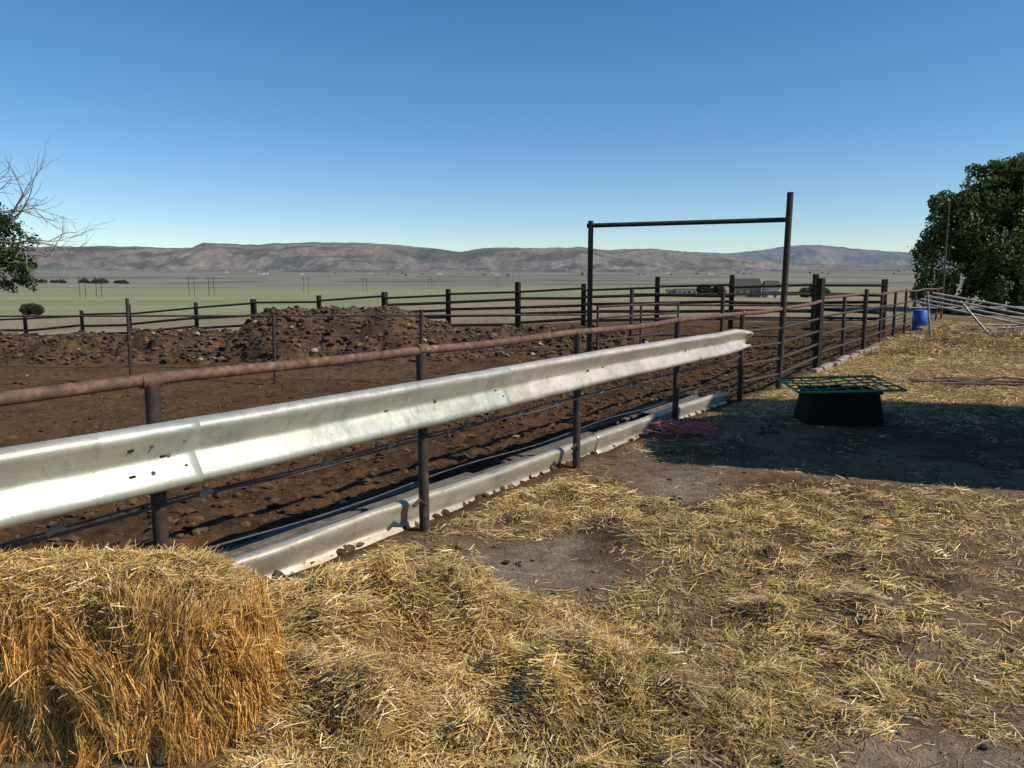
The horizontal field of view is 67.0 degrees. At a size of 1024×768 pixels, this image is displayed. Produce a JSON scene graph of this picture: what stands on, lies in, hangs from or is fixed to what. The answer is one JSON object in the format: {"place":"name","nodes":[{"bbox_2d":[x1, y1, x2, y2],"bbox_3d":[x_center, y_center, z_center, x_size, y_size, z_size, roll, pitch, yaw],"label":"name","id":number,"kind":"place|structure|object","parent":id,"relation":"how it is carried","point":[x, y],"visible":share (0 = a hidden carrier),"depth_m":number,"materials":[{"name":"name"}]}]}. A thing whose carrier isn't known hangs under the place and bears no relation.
{"place":"outdoors","nodes":[
{"label":"outdoors","id":0,"kind":"place"},
{"bbox_2d":[224,272,713,274],"bbox_3d":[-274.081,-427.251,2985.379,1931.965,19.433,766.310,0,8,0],"label":"distant farm buildings","id":1,"kind":"structure","parent":0,"point":[442,273],"depth_m":2785.03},
{"bbox_2d":[5,242,956,272],"bbox_3d":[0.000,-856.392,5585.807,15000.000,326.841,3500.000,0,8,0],"label":"mesa hills","id":2,"kind":"structure","parent":0,"point":[305,257],"depth_m":5255.06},
{"bbox_2d":[0,268,1023,767],"bbox_3d":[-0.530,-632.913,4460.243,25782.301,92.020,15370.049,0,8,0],"label":"ground","id":3,"kind":"structure","parent":0,"point":[934,450],"depth_m":6.70,"materials":[{"name":"brown soil"}]},
{"bbox_2d":[18,303,44,314],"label":"round bush","id":4,"kind":"object","parent":3,"relation":"on","point":[32,308],"visible":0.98,"depth_m":163.57,"materials":[{"name":"green plant"}]},
{"bbox_2d":[0,132,113,293],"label":"cottonwood tree","id":5,"kind":"object","parent":3,"relation":"on","point":[24,269],"visible":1,"depth_m":24.59,"materials":[{"name":"green plant"}]},
{"bbox_2d":[92,276,103,295],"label":"utility pole","id":6,"kind":"object","parent":3,"relation":"on","point":[95,278],"visible":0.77,"depth_m":426.08,"materials":[{"name":"brown wood"}]},
{"bbox_2d":[0,537,295,767],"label":"straw bale","id":7,"kind":"object","parent":3,"relation":"on","point":[167,657],"visible":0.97,"depth_m":2.82},
{"bbox_2d":[185,276,196,295],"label":"utility pole","id":8,"kind":"object","parent":3,"relation":"on","point":[188,283],"visible":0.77,"depth_m":426.10,"materials":[{"name":"brown wood"}]},
{"bbox_2d":[0,298,586,383],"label":"wire fence","id":9,"kind":"object","parent":3,"relation":"on","point":[273,334],"visible":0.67,"depth_m":12.96,"materials":[{"name":"brown metal"}]},
{"bbox_2d":[0,305,652,365],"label":"manure pile","id":10,"kind":"object","parent":3,"relation":"on","point":[49,349],"visible":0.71,"depth_m":17.42,"materials":[{"name":"brown soil"}]},
{"bbox_2d":[0,330,870,581],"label":"dirt clods","id":11,"kind":"object","parent":3,"relation":"on","point":[272,498],"visible":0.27,"depth_m":8.94,"materials":[{"name":"brown soil"}]},
{"bbox_2d":[0,274,887,335],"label":"corral fence","id":12,"kind":"object","parent":3,"relation":"on","point":[518,298],"visible":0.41,"depth_m":27.01,"materials":[{"name":"brown wood"}]},
{"bbox_2d":[5,271,899,283],"bbox_3d":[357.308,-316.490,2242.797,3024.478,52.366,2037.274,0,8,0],"label":"distant trees","id":13,"kind":"object","parent":3,"relation":"on","point":[102,281],"visible":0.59,"depth_m":1266.55,"materials":[{"name":"green plant"}]},
{"bbox_2d":[196,391,713,559],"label":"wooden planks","id":14,"kind":"object","parent":3,"relation":"on","point":[234,549],"visible":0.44,"depth_m":6.09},
{"bbox_2d":[0,278,942,550],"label":"pipe fence","id":15,"kind":"object","parent":3,"relation":"on","point":[150,384],"visible":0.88,"depth_m":5.29,"materials":[{"name":"brown metal"}]},
{"bbox_2d":[0,329,753,528],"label":"guardrail","id":16,"kind":"object","parent":15,"relation":"attached to","point":[40,480],"visible":1,"depth_m":4.14,"materials":[{"name":"silver metal"}]},
{"bbox_2d":[230,392,729,578],"bbox_3d":[-0.303,0.909,6.185,0.153,0.343,12.500,5,9,34],"label":"base rail","id":17,"kind":"object","parent":3,"relation":"on","point":[297,553],"visible":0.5,"depth_m":5.63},
{"bbox_2d":[220,319,1023,767],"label":"straw litter","id":18,"kind":"object","parent":3,"relation":"on","point":[580,631],"visible":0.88,"depth_m":3.54,"materials":[{"name":"yellow plant"}]},
{"bbox_2d":[413,425,925,706],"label":"dung lumps","id":19,"kind":"object","parent":3,"relation":"on","point":[775,431],"visible":0.61,"depth_m":4.86,"materials":[{"name":"brown soil"}]},
{"bbox_2d":[665,289,674,292],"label":"farm shed","id":20,"kind":"structure","parent":3,"relation":"on","point":[670,290],"depth_m":360.39,"materials":[{"name":"white metal"}]},
{"bbox_2d":[646,417,717,434],"bbox_3d":[1.923,0.475,8.658,0.738,0.137,0.622,5,9,33],"label":"baling twine","id":21,"kind":"object","parent":3,"relation":"on","point":[672,425],"visible":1,"depth_m":8.58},
{"bbox_2d":[674,288,696,292],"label":"farm shed","id":22,"kind":"structure","parent":3,"relation":"on","point":[685,290],"depth_m":354.58,"materials":[{"name":"white metal"}]},
{"bbox_2d":[587,192,793,390],"bbox_3d":[2.835,-1.466,12.801,3.291,3.222,0.114,3,8,18],"label":"overhead gate frame","id":23,"kind":"object","parent":3,"relation":"on","point":[787,220],"visible":0.77,"depth_m":12.41,"materials":[{"name":"black metal"}]},
{"bbox_2d":[596,302,678,349],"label":"pipe gate","id":24,"kind":"structure","parent":23,"relation":"attached to","point":[640,336],"depth_m":14.53,"materials":[{"name":"brown metal"}]},
{"bbox_2d":[395,376,1023,767],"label":"yard pebbles","id":25,"kind":"object","parent":3,"relation":"on","point":[984,747],"visible":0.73,"depth_m":4.53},
{"bbox_2d":[734,288,760,297],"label":"walls","id":26,"kind":"structure","parent":3,"relation":"on","point":[748,290],"depth_m":293.94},
{"bbox_2d":[728,278,761,286],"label":"roof","id":27,"kind":"structure","parent":26,"relation":"on","point":[746,281],"depth_m":295.84,"materials":[{"name":"grey metal"}]},
{"bbox_2d":[629,289,868,351],"bbox_3d":[5.797,-1.519,19.135,5.732,1.650,0.163,1,8,6],"label":"holding pen fence","id":28,"kind":"object","parent":3,"relation":"on","point":[864,319],"visible":0.78,"depth_m":19.03,"materials":[{"name":"brown metal"}]},
{"bbox_2d":[696,286,830,297],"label":"shelterbelt trees","id":29,"kind":"object","parent":3,"relation":"on","point":[708,289],"visible":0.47,"depth_m":325.35,"materials":[{"name":"green plant"}]},
{"bbox_2d":[762,281,780,297],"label":"garage","id":30,"kind":"structure","parent":3,"relation":"on","point":[771,289],"depth_m":289.29,"materials":[{"name":"white"}]},
{"bbox_2d":[794,385,884,426],"bbox_3d":[4.100,0.274,9.722,1.003,0.425,0.797,0,8,0],"label":"plastic tub","id":31,"kind":"object","parent":3,"relation":"on","point":[861,409],"visible":0.82,"depth_m":9.38,"materials":[{"name":"black plastic"}]},
{"bbox_2d":[776,375,906,393],"bbox_3d":[4.137,-0.004,9.834,1.266,0.117,1.127,1,8,6],"label":"green metal grate","id":32,"kind":"object","parent":31,"relation":"on","point":[832,390],"visible":1,"depth_m":9.72,"materials":[{"name":"metal"}]},
{"bbox_2d":[810,342,879,372],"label":"stone curb","id":33,"kind":"structure","parent":3,"relation":"on","point":[840,360],"depth_m":16.61,"materials":[{"name":"grey stone"}]},
{"bbox_2d":[912,310,927,330],"bbox_3d":[14.100,-2.192,26.745,0.504,0.730,0.504,0,8,0],"label":"blue barrel","id":34,"kind":"object","parent":3,"relation":"on","point":[919,317],"visible":0.82,"depth_m":26.55,"materials":[{"name":"plastic"}]},
{"bbox_2d":[940,198,949,318],"bbox_3d":[19.181,-5.470,34.421,0.210,5.440,0.324,6,9,36],"label":"yard lamp pole","id":35,"kind":"object","parent":3,"relation":"on","point":[947,199],"visible":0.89,"depth_m":34.42,"materials":[{"name":"metal"}]},
{"bbox_2d":[872,320,1023,355],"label":"straw heap","id":36,"kind":"object","parent":3,"relation":"on","point":[911,345],"visible":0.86,"depth_m":20.54,"materials":[{"name":"beige plant"}]},
{"bbox_2d":[907,152,1023,314],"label":"elm tree","id":37,"kind":"object","parent":3,"relation":"on","point":[981,209],"visible":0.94,"depth_m":38.57,"materials":[{"name":"green plant"}]},
{"bbox_2d":[907,376,1023,385],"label":"dead branches","id":38,"kind":"object","parent":3,"relation":"on","point":[954,380],"visible":1,"depth_m":13.00,"materials":[{"name":"plant"}]},
{"bbox_2d":[908,291,1023,340],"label":"aluminum pipes","id":39,"kind":"object","parent":3,"relation":"on","point":[968,309],"visible":0.82,"depth_m":22.83,"materials":[{"name":"metal"}]},
{"bbox_2d":[0,0,1023,253],"label":"sky","id":40,"kind":"structure","parent":0,"point":[452,125],"materials":[{"name":"blue"}]},
{"bbox_2d":[572,245,991,264],"bbox_3d":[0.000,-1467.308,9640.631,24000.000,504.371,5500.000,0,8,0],"label":"distant hills","id":41,"kind":"structure","parent":0,"point":[815,254],"depth_m":9106.92,"materials":[{"name":"grey stone"}]}
]}

